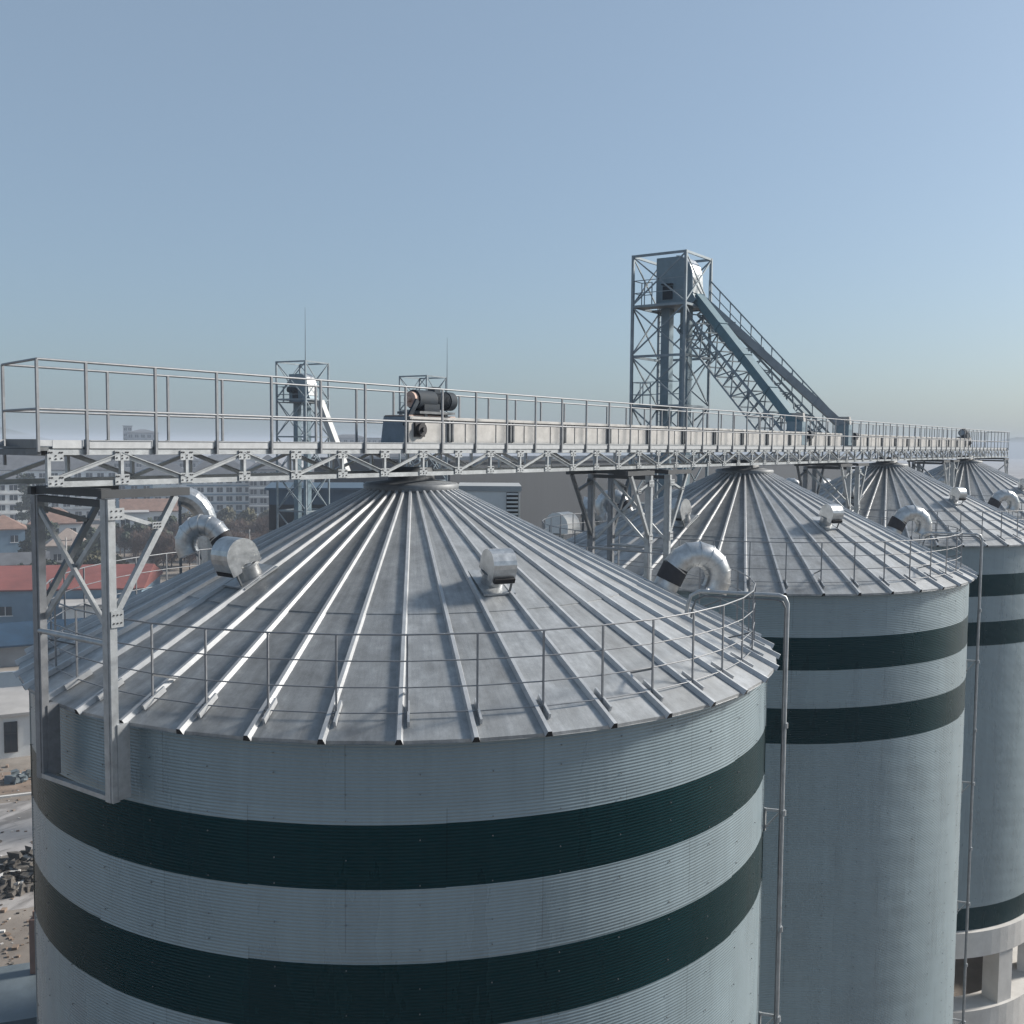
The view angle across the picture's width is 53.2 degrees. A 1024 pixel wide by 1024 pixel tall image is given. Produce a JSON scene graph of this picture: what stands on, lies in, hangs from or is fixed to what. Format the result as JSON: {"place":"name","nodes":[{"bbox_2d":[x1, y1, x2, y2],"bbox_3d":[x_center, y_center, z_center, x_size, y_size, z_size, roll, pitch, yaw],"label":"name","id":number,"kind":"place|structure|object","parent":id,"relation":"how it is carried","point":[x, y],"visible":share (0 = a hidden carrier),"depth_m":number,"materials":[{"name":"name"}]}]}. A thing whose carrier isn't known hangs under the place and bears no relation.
{"place":"outdoors","nodes":[
{"label":"outdoors","id":0,"kind":"place"},
{"bbox_2d":[0,671,21,687],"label":"boundary wall","id":1,"kind":"structure","parent":0,"point":[8,679],"depth_m":106.55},
{"bbox_2d":[0,686,29,758],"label":"white house","id":2,"kind":"structure","parent":0,"point":[14,724],"depth_m":84.40,"materials":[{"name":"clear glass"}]},
{"bbox_2d":[4,721,17,752],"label":"window","id":3,"kind":"structure","parent":2,"relation":"in","point":[10,728],"depth_m":83.96,"materials":[{"name":"glass"}]},
{"bbox_2d":[0,770,30,794],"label":"path","id":4,"kind":"structure","parent":0,"point":[8,788],"depth_m":77.15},
{"bbox_2d":[4,769,30,784],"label":"scrap heap","id":5,"kind":"object","parent":4,"relation":"on","point":[16,776],"visible":0.94,"depth_m":78.08,"materials":[{"name":"metal"}]},
{"bbox_2d":[0,472,31,524],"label":"apartment building","id":6,"kind":"structure","parent":0,"point":[9,495],"depth_m":284.10,"materials":[{"name":"paint"}]},
{"bbox_2d":[9,485,17,490],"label":"window","id":7,"kind":"structure","parent":6,"relation":"in","point":[11,487],"depth_m":284.11,"materials":[{"name":"grey glass"}]},
{"bbox_2d":[0,551,49,565],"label":"house","id":8,"kind":"structure","parent":0,"point":[13,558],"depth_m":183.41,"materials":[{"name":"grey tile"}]},
{"bbox_2d":[27,507,82,532],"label":"house","id":9,"kind":"structure","parent":0,"point":[64,522],"depth_m":237.12,"materials":[{"name":"brown tile"}]},
{"bbox_2d":[0,455,116,518],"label":"apartment building","id":10,"kind":"structure","parent":0,"point":[14,462],"depth_m":335.44,"materials":[{"name":"grey concrete"}]},
{"bbox_2d":[123,426,131,439],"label":"office building","id":11,"kind":"structure","parent":0,"point":[127,429],"depth_m":612.01,"materials":[{"name":"grey concrete"}]},
{"bbox_2d":[119,498,178,521],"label":"house","id":12,"kind":"structure","parent":0,"point":[155,507],"depth_m":266.45,"materials":[{"name":"brown tile"}]},
{"bbox_2d":[99,455,198,475],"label":"apartment building","id":13,"kind":"structure","parent":0,"point":[155,459],"depth_m":427.10,"materials":[{"name":"grey concrete"}]},
{"bbox_2d":[186,460,248,520],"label":"apartment building","id":14,"kind":"structure","parent":0,"point":[219,496],"depth_m":333.70,"materials":[{"name":"grey concrete"}]},
{"bbox_2d":[198,457,239,464],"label":"house","id":15,"kind":"structure","parent":0,"point":[217,458],"depth_m":544.93,"materials":[{"name":"grey tile"}]},
{"bbox_2d":[208,454,260,462],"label":"house","id":16,"kind":"structure","parent":0,"point":[224,455],"depth_m":630.27,"materials":[{"name":"grey tile"}]},
{"bbox_2d":[248,455,286,516],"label":"apartment building","id":17,"kind":"structure","parent":0,"point":[258,499],"depth_m":324.64,"materials":[{"name":"grey concrete"}]},
{"bbox_2d":[338,434,367,441],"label":"office building","id":18,"kind":"structure","parent":0,"point":[346,437],"depth_m":604.77,"materials":[{"name":"white concrete"}]},
{"bbox_2d":[368,438,380,442],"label":"office building","id":19,"kind":"structure","parent":0,"point":[378,440],"depth_m":625.82,"materials":[{"name":"grey concrete"}]},
{"bbox_2d":[334,454,415,456],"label":"apartment building","id":20,"kind":"structure","parent":0,"point":[390,455],"depth_m":414.97,"materials":[{"name":"grey concrete"}]},
{"bbox_2d":[399,375,446,480],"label":"elevator tower","id":21,"kind":"structure","parent":0,"point":[420,381],"depth_m":76.95,"materials":[{"name":"metal"}]},
{"bbox_2d":[0,452,1023,996],"bbox_3d":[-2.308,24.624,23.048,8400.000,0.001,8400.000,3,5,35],"label":"ground","id":22,"kind":"structure","parent":0,"point":[20,924],"depth_m":57.10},
{"bbox_2d":[0,515,26,552],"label":"house","id":23,"kind":"structure","parent":22,"relation":"on","point":[12,533],"depth_m":209.24,"materials":[{"name":"paint"}]},
{"bbox_2d":[10,535,17,542],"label":"window","id":24,"kind":"structure","parent":23,"relation":"in","point":[14,538],"depth_m":209.24,"materials":[{"name":"clear glass"}]},
{"bbox_2d":[0,792,30,798],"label":"kerb","id":25,"kind":"structure","parent":22,"relation":"on","point":[15,795],"depth_m":75.01,"materials":[{"name":"concrete"}]},
{"bbox_2d":[0,764,32,964],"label":"litter","id":26,"kind":"object","parent":22,"relation":"on","point":[4,910],"visible":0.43,"depth_m":54.52,"materials":[{"name":"paper"}]},
{"bbox_2d":[0,800,33,910],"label":"yard","id":27,"kind":"structure","parent":22,"relation":"on","point":[11,841],"depth_m":67.94,"materials":[{"name":"concrete"}]},
{"bbox_2d":[0,846,33,899],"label":"rubble heap","id":28,"kind":"object","parent":27,"relation":"on","point":[14,864],"visible":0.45,"depth_m":59.60,"materials":[{"name":"concrete"}]},
{"bbox_2d":[0,962,36,1023],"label":"storage tank","id":29,"kind":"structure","parent":22,"relation":"on","point":[17,993],"depth_m":45.94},
{"bbox_2d":[13,473,35,520],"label":"tree","id":30,"kind":"object","parent":22,"relation":"on","point":[21,515],"visible":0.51,"depth_m":270.21,"materials":[{"name":"green plant"}]},
{"bbox_2d":[25,525,30,539],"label":"tree","id":31,"kind":"object","parent":22,"relation":"on","point":[28,533],"visible":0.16,"depth_m":216.24,"materials":[{"name":"green plant"}]},
{"bbox_2d":[17,539,46,551],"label":"tree","id":32,"kind":"object","parent":22,"relation":"on","point":[25,545],"visible":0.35,"depth_m":200.42,"materials":[{"name":"green plant"}]},
{"bbox_2d":[29,910,35,973],"bbox_3d":[-22.277,20.723,48.007,0.550,4.150,0.550,0,4,-5],"label":"gate post","id":33,"kind":"object","parent":22,"relation":"on","point":[32,944],"visible":0.21,"depth_m":47.69,"materials":[{"name":"brown metal"}]},
{"bbox_2d":[19,484,52,516],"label":"tree","id":34,"kind":"object","parent":22,"relation":"on","point":[25,495],"visible":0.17,"depth_m":266.32,"materials":[{"name":"green plant"}]},
{"bbox_2d":[0,618,83,666],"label":"shed","id":35,"kind":"structure","parent":22,"relation":"on","point":[16,639],"depth_m":118.61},
{"bbox_2d":[46,559,57,564],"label":"tree","id":36,"kind":"object","parent":22,"relation":"on","point":[51,562],"visible":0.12,"depth_m":175.60,"materials":[{"name":"green plant"}]},
{"bbox_2d":[45,521,59,541],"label":"tree","id":37,"kind":"object","parent":22,"relation":"on","point":[48,536],"visible":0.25,"depth_m":226.69,"materials":[{"name":"green plant"}]},
{"bbox_2d":[45,528,85,562],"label":"house","id":38,"kind":"structure","parent":22,"relation":"on","point":[51,546],"depth_m":205.97,"materials":[{"name":"paint"}]},
{"bbox_2d":[54,554,60,560],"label":"window","id":39,"kind":"structure","parent":38,"relation":"in","point":[57,557],"depth_m":205.54,"materials":[{"name":"clear glass"}]},
{"bbox_2d":[0,564,162,622],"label":"red roof hall","id":40,"kind":"structure","parent":22,"relation":"on","point":[16,599],"depth_m":140.19,"materials":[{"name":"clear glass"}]},
{"bbox_2d":[0,607,12,616],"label":"window","id":41,"kind":"structure","parent":40,"relation":"in","point":[4,611],"depth_m":137.52,"materials":[{"name":"grey glass"}]},
{"bbox_2d":[67,538,100,555],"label":"tree","id":42,"kind":"object","parent":22,"relation":"on","point":[83,545],"visible":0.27,"depth_m":198.69,"materials":[{"name":"green plant"}]},
{"bbox_2d":[82,552,100,564],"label":"tree","id":43,"kind":"object","parent":22,"relation":"on","point":[93,558],"visible":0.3,"depth_m":178.14,"materials":[{"name":"green plant"}]},
{"bbox_2d":[84,527,100,550],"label":"tree","id":44,"kind":"object","parent":22,"relation":"on","point":[90,533],"visible":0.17,"depth_m":213.89,"materials":[{"name":"green plant"}]},
{"bbox_2d":[59,597,129,618],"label":"annex","id":45,"kind":"object","parent":22,"relation":"on","point":[70,613],"visible":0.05,"depth_m":134.04,"materials":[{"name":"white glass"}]},
{"bbox_2d":[115,521,123,554],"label":"tree","id":46,"kind":"object","parent":22,"relation":"on","point":[117,525],"visible":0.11,"depth_m":232.92,"materials":[{"name":"green plant"}]},
{"bbox_2d":[115,523,128,556],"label":"tree","id":47,"kind":"object","parent":22,"relation":"on","point":[120,531],"visible":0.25,"depth_m":229.10,"materials":[{"name":"green plant"}]},
{"bbox_2d":[116,554,128,563],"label":"tree","id":48,"kind":"object","parent":22,"relation":"on","point":[118,557],"visible":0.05,"depth_m":183.04,"materials":[{"name":"green plant"}]},
{"bbox_2d":[117,534,141,556],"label":"tree","id":49,"kind":"object","parent":22,"relation":"on","point":[122,545],"visible":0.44,"depth_m":222.85,"materials":[{"name":"green plant"}]},
{"bbox_2d":[115,510,148,550],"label":"house","id":50,"kind":"structure","parent":22,"relation":"on","point":[142,514],"depth_m":242.63,"materials":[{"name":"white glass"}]},
{"bbox_2d":[120,522,148,541],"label":"tree","id":51,"kind":"object","parent":22,"relation":"on","point":[136,527],"visible":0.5,"depth_m":224.87,"materials":[{"name":"green plant"}]},
{"bbox_2d":[116,484,152,507],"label":"apartment building","id":52,"kind":"structure","parent":22,"relation":"on","point":[133,487],"depth_m":322.88,"materials":[{"name":"white concrete"}]},
{"bbox_2d":[126,429,153,440],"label":"office building","id":53,"kind":"structure","parent":22,"relation":"on","point":[143,435],"depth_m":593.91,"materials":[{"name":"white concrete"}]},
{"bbox_2d":[126,526,168,558],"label":"tree","id":54,"kind":"object","parent":22,"relation":"on","point":[148,531],"visible":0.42,"depth_m":222.09,"materials":[{"name":"green plant"}]},
{"bbox_2d":[126,535,174,567],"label":"tree","id":55,"kind":"object","parent":22,"relation":"on","point":[158,548],"visible":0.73,"depth_m":196.59,"materials":[{"name":"green plant"}]},
{"bbox_2d":[142,463,185,516],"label":"apartment building","id":56,"kind":"structure","parent":22,"relation":"on","point":[175,467],"depth_m":332.50,"materials":[{"name":"white concrete"}]},
{"bbox_2d":[158,515,176,529],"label":"tree","id":57,"kind":"object","parent":22,"relation":"on","point":[172,518],"visible":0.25,"depth_m":240.89,"materials":[{"name":"green plant"}]},
{"bbox_2d":[164,518,183,536],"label":"tree","id":58,"kind":"object","parent":22,"relation":"on","point":[175,526],"visible":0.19,"depth_m":230.23,"materials":[{"name":"green plant"}]},
{"bbox_2d":[162,543,188,570],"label":"tree","id":59,"kind":"object","parent":22,"relation":"on","point":[170,557],"visible":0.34,"depth_m":206.19,"materials":[{"name":"green plant"}]},
{"bbox_2d":[178,511,193,521],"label":"tree","id":60,"kind":"object","parent":22,"relation":"on","point":[187,514],"visible":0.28,"depth_m":285.81,"materials":[{"name":"green plant"}]},
{"bbox_2d":[177,554,195,569],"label":"tree","id":61,"kind":"object","parent":22,"relation":"on","point":[191,557],"visible":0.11,"depth_m":208.15,"materials":[{"name":"green plant"}]},
{"bbox_2d":[216,506,235,522],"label":"tree","id":62,"kind":"object","parent":22,"relation":"on","point":[227,513],"visible":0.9,"depth_m":305.65,"materials":[{"name":"green plant"}]},
{"bbox_2d":[221,517,245,533],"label":"tree","id":63,"kind":"object","parent":22,"relation":"on","point":[233,526],"visible":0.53,"depth_m":256.67,"materials":[{"name":"green plant"}]},
{"bbox_2d":[232,530,245,537],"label":"tree","id":64,"kind":"object","parent":22,"relation":"on","point":[240,535],"visible":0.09,"depth_m":222.98,"materials":[{"name":"green plant"}]},
{"bbox_2d":[233,507,256,524],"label":"tree","id":65,"kind":"object","parent":22,"relation":"on","point":[248,514],"visible":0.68,"depth_m":289.84,"materials":[{"name":"green plant"}]},
{"bbox_2d":[237,532,259,538],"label":"tree","id":66,"kind":"object","parent":22,"relation":"on","point":[253,535],"visible":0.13,"depth_m":233.00,"materials":[{"name":"green plant"}]},
{"bbox_2d":[239,519,262,537],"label":"tree","id":67,"kind":"object","parent":22,"relation":"on","point":[246,526],"visible":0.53,"depth_m":255.01,"materials":[{"name":"green plant"}]},
{"bbox_2d":[249,513,268,528],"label":"tree","id":68,"kind":"object","parent":22,"relation":"on","point":[265,519],"visible":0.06,"depth_m":254.38,"materials":[{"name":"green plant"}]},
{"bbox_2d":[250,520,268,535],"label":"tree","id":69,"kind":"object","parent":22,"relation":"on","point":[262,528],"visible":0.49,"depth_m":249.37,"materials":[{"name":"green plant"}]},
{"bbox_2d":[255,508,268,521],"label":"tree","id":70,"kind":"object","parent":22,"relation":"on","point":[264,513],"visible":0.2,"depth_m":300.01,"materials":[{"name":"green plant"}]},
{"bbox_2d":[286,373,317,519],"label":"bucket elevator","id":71,"kind":"object","parent":22,"relation":"on","point":[294,392],"visible":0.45,"depth_m":72.18,"materials":[{"name":"paint"}]},
{"bbox_2d":[275,331,329,528],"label":"elevator tower","id":72,"kind":"structure","parent":22,"relation":"on","point":[305,402],"depth_m":71.58,"materials":[{"name":"metal"}]},
{"bbox_2d":[317,400,350,470],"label":"grain chute","id":73,"kind":"object","parent":72,"relation":"attached to","point":[331,431],"visible":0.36,"depth_m":71.33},
{"bbox_2d":[264,482,363,531],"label":"warehouse","id":74,"kind":"structure","parent":22,"relation":"on","point":[339,490],"depth_m":103.14,"materials":[{"name":"grey metal"}]},
{"bbox_2d":[279,511,286,523],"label":"window","id":75,"kind":"structure","parent":74,"relation":"in","point":[284,514],"depth_m":102.67,"materials":[{"name":"glass"}]},
{"bbox_2d":[13,467,780,1023],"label":"grain silo","id":76,"kind":"object","parent":22,"relation":"on","point":[417,751],"visible":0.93,"depth_m":15.51,"materials":[{"name":"metal"}]},
{"bbox_2d":[27,485,189,803],"bbox_3d":[-6.204,1.883,15.808,2.050,4.580,1.500,3,5,35],"label":"support frame","id":77,"kind":"object","parent":76,"relation":"attached to","point":[110,615],"visible":1,"depth_m":15.19,"materials":[{"name":"metal"}]},
{"bbox_2d":[0,357,1008,487],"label":"catwalk","id":78,"kind":"object","parent":77,"relation":"on","point":[120,451],"visible":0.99,"depth_m":19.60,"materials":[{"name":"metal"}]},
{"bbox_2d":[381,387,841,445],"bbox_3d":[5.703,-2.659,32.111,0.820,1.245,27.935,3,5,35],"label":"drag conveyor","id":79,"kind":"object","parent":78,"relation":"on","point":[423,405],"visible":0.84,"depth_m":24.39,"materials":[{"name":"metal"}]},
{"bbox_2d":[844,428,971,446],"bbox_3d":[21.744,-4.031,54.609,0.820,1.245,23.435,3,5,35],"label":"drag conveyor","id":80,"kind":"object","parent":78,"relation":"on","point":[864,440],"visible":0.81,"depth_m":52.40,"materials":[{"name":"metal"}]},
{"bbox_2d":[177,485,216,573],"bbox_3d":[-11.882,11.211,39.062,1.451,24.485,0.800,-1,4,-18],"label":"exhaust duct","id":81,"kind":"object","parent":76,"relation":"on","point":[195,502],"visible":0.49,"depth_m":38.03,"materials":[{"name":"metal"}]},
{"bbox_2d":[566,469,654,580],"bbox_3d":[2.583,1.132,28.133,2.050,4.580,1.830,3,5,35],"label":"support frame","id":82,"kind":"object","parent":76,"relation":"attached to","point":[591,483],"visible":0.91,"depth_m":28.45,"materials":[{"name":"metal"}]},
{"bbox_2d":[685,589,789,1023],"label":"roof pipe","id":83,"kind":"object","parent":76,"relation":"attached to","point":[781,813],"visible":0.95,"depth_m":19.60,"materials":[{"name":"metal"}]},
{"bbox_2d":[459,482,521,517],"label":"switch house","id":84,"kind":"structure","parent":22,"relation":"on","point":[505,497],"depth_m":48.04,"materials":[{"name":"grey"}]},
{"bbox_2d":[545,512,579,538],"bbox_3d":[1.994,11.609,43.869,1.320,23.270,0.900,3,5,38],"label":"vent hood","id":85,"kind":"object","parent":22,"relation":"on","point":[567,519],"visible":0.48,"depth_m":42.76,"materials":[{"name":"metal"}]},
{"bbox_2d":[311,455,849,539],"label":"storage hall","id":86,"kind":"structure","parent":22,"relation":"on","point":[543,495],"depth_m":165.31,"materials":[{"name":"metal"}]},
{"bbox_2d":[628,249,712,508],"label":"elevator tower","id":87,"kind":"structure","parent":22,"relation":"on","point":[684,304],"depth_m":44.32,"materials":[{"name":"metal"}]},
{"bbox_2d":[676,313,786,430],"bbox_3d":[9.262,-5.491,42.234,1.030,5.833,6.206,-2,5,-33],"label":"chute gallery","id":88,"kind":"object","parent":87,"relation":"attached to","point":[715,375],"visible":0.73,"depth_m":42.44,"materials":[{"name":"metal"}]},
{"bbox_2d":[695,293,814,444],"bbox_3d":[9.574,-5.996,41.793,1.210,6.458,6.108,-3,5,-40],"label":"grain chute","id":89,"kind":"object","parent":87,"relation":"attached to","point":[756,372],"visible":0.83,"depth_m":41.36,"materials":[{"name":"teal paint"}]},
{"bbox_2d":[697,280,833,432],"bbox_3d":[11.128,-6.507,44.929,5.950,7.110,0.980,0,4,-2],"label":"chute gallery","id":90,"kind":"object","parent":87,"relation":"attached to","point":[789,392],"visible":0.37,"depth_m":44.53,"materials":[{"name":"metal"}]},
{"bbox_2d":[706,297,858,444],"bbox_3d":[11.721,-6.093,44.316,7.075,6.350,0.920,0,4,0],"label":"grain chute","id":91,"kind":"object","parent":87,"relation":"attached to","point":[798,386],"visible":0.84,"depth_m":44.24,"materials":[{"name":"grey metal"}]},
{"bbox_2d":[656,255,702,497],"bbox_3d":[7.192,6.012,45.538,1.900,34.300,1.160,3,5,35],"label":"bucket elevator","id":92,"kind":"object","parent":22,"relation":"on","point":[676,269],"visible":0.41,"depth_m":44.54,"materials":[{"name":"paint"}]},
{"bbox_2d":[661,283,672,299],"bbox_3d":[6.727,-9.571,44.329,0.500,0.660,0.200,3,5,35],"label":"access door","id":93,"kind":"structure","parent":92,"relation":"in","point":[666,294],"depth_m":44.33,"materials":[{"name":"blue paint"}]},
{"bbox_2d":[542,460,977,1023],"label":"grain silo","id":94,"kind":"object","parent":22,"relation":"on","point":[878,631],"visible":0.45,"depth_m":29.68,"materials":[{"name":"metal"}]},
{"bbox_2d":[607,469,691,562],"bbox_3d":[4.034,1.008,30.167,2.050,4.580,1.500,3,5,35],"label":"support frame","id":95,"kind":"object","parent":94,"relation":"attached to","point":[666,536],"visible":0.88,"depth_m":29.55,"materials":[{"name":"metal"}]},
{"bbox_2d":[794,463,851,509],"bbox_3d":[12.821,0.256,42.492,2.050,4.580,1.830,3,5,35],"label":"support frame","id":96,"kind":"object","parent":94,"relation":"attached to","point":[842,467],"visible":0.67,"depth_m":42.75,"materials":[{"name":"metal"}]},
{"bbox_2d":[918,531,982,1023],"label":"roof pipe","id":97,"kind":"object","parent":94,"relation":"attached to","point":[972,784],"visible":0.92,"depth_m":33.80,"materials":[{"name":"metal"}]},
{"bbox_2d":[787,457,1023,1023],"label":"grain silo","id":98,"kind":"object","parent":22,"relation":"on","point":[996,917],"visible":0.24,"depth_m":44.37,"materials":[{"name":"metal"}]},
{"bbox_2d":[812,463,868,513],"bbox_3d":[14.271,0.132,44.527,2.050,4.580,1.500,3,5,35],"label":"support frame","id":99,"kind":"object","parent":98,"relation":"attached to","point":[857,492],"visible":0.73,"depth_m":43.79,"materials":[{"name":"metal"}]},
{"bbox_2d":[907,460,950,484],"bbox_3d":[23.058,-0.619,56.851,2.050,4.580,1.830,3,5,35],"label":"support frame","id":100,"kind":"object","parent":98,"relation":"attached to","point":[946,469],"visible":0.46,"depth_m":57.01,"materials":[{"name":"metal"}]},
{"bbox_2d":[924,455,1023,518],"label":"grain silo","id":101,"kind":"object","parent":22,"relation":"on","point":[978,479],"visible":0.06,"depth_m":61.59,"materials":[{"name":"metal"}]},
{"bbox_2d":[917,459,959,487],"bbox_3d":[24.509,-0.743,58.886,2.050,4.580,1.500,3,5,35],"label":"support frame","id":102,"kind":"object","parent":101,"relation":"attached to","point":[952,475],"visible":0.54,"depth_m":58.09,"materials":[{"name":"metal"}]},
{"bbox_2d":[974,458,1008,473],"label":"support frame","id":103,"kind":"object","parent":101,"relation":"attached to","point":[1005,461],"visible":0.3,"depth_m":71.17,"materials":[{"name":"metal"}]},
{"bbox_2d":[0,427,1023,458],"bbox_3d":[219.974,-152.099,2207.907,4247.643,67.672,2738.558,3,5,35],"label":"hills","id":104,"kind":"structure","parent":0,"point":[1016,448],"depth_m":2566.11,"materials":[{"name":"grey plant"}]},
{"bbox_2d":[0,0,1023,443],"label":"sky","id":105,"kind":"structure","parent":0,"point":[465,192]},
{"bbox_2d":[580,497,606,530],"bbox_3d":[3.712,11.262,44.683,1.723,23.882,0.950,1,4,4],"label":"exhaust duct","id":106,"kind":"object","parent":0,"point":[601,517],"visible":0.11,"depth_m":43.53,"materials":[{"name":"metal"}]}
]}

